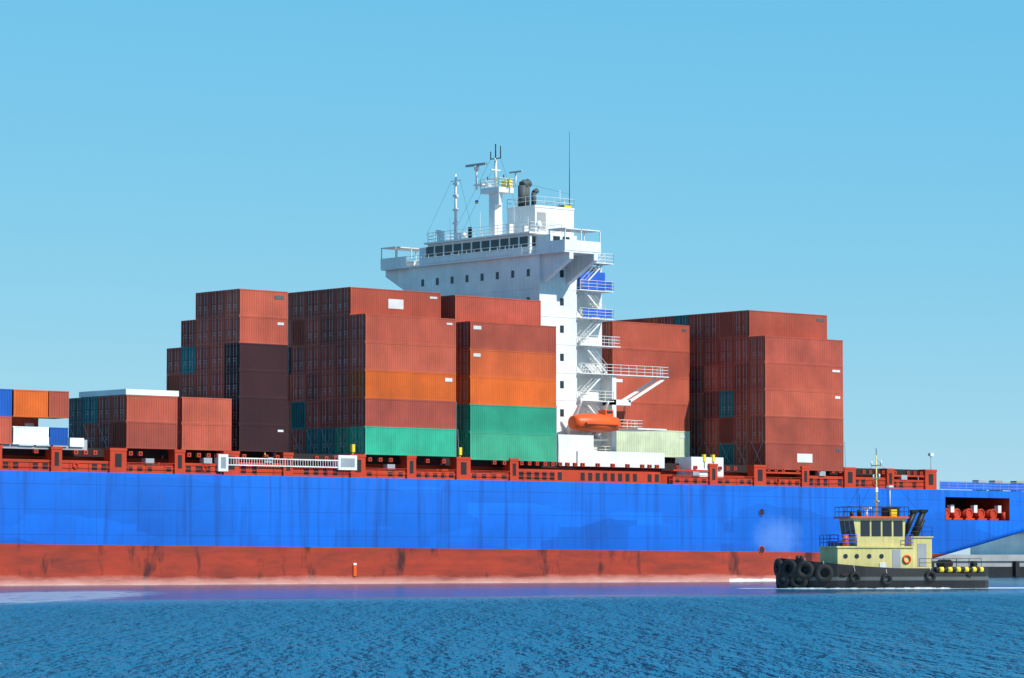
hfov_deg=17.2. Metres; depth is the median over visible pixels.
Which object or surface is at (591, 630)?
sea water
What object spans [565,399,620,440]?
lifeboat
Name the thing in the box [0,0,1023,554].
sky
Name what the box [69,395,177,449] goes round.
container bay
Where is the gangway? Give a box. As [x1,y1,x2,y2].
[214,454,356,470]
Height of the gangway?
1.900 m
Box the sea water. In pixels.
[0,577,1023,677]
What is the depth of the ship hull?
351.09 m
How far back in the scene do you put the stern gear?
410.63 m
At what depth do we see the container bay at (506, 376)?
360.63 m
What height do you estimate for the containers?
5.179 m
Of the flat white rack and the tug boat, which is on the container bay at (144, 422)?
the flat white rack
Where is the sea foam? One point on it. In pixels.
(738, 580)
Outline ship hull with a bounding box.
[0,470,1023,585]
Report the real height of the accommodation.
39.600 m
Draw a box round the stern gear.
[353,480,1023,575]
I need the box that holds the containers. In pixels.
[0,389,68,445]
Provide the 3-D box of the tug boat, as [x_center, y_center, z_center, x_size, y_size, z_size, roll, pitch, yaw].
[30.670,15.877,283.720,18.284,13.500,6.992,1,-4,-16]
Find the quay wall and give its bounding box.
[932,555,1023,576]
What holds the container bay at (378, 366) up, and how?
on the deck fittings
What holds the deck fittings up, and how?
on the ship hull
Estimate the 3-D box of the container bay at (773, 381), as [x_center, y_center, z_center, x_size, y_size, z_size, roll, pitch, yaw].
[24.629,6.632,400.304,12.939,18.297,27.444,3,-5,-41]
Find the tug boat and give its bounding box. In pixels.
[774,449,988,588]
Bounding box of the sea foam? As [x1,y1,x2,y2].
[730,579,1023,588]
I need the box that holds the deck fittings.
[0,438,936,489]
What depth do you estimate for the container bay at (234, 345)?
339.73 m
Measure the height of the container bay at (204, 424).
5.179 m
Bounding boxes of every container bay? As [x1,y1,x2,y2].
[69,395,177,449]
[166,289,287,452]
[170,397,231,450]
[278,287,455,456]
[441,295,555,461]
[602,321,689,457]
[615,310,843,470]
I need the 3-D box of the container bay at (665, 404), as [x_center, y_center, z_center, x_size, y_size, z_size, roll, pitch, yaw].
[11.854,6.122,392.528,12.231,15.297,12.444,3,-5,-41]
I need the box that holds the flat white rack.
[79,389,178,397]
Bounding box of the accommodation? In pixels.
[381,131,722,476]

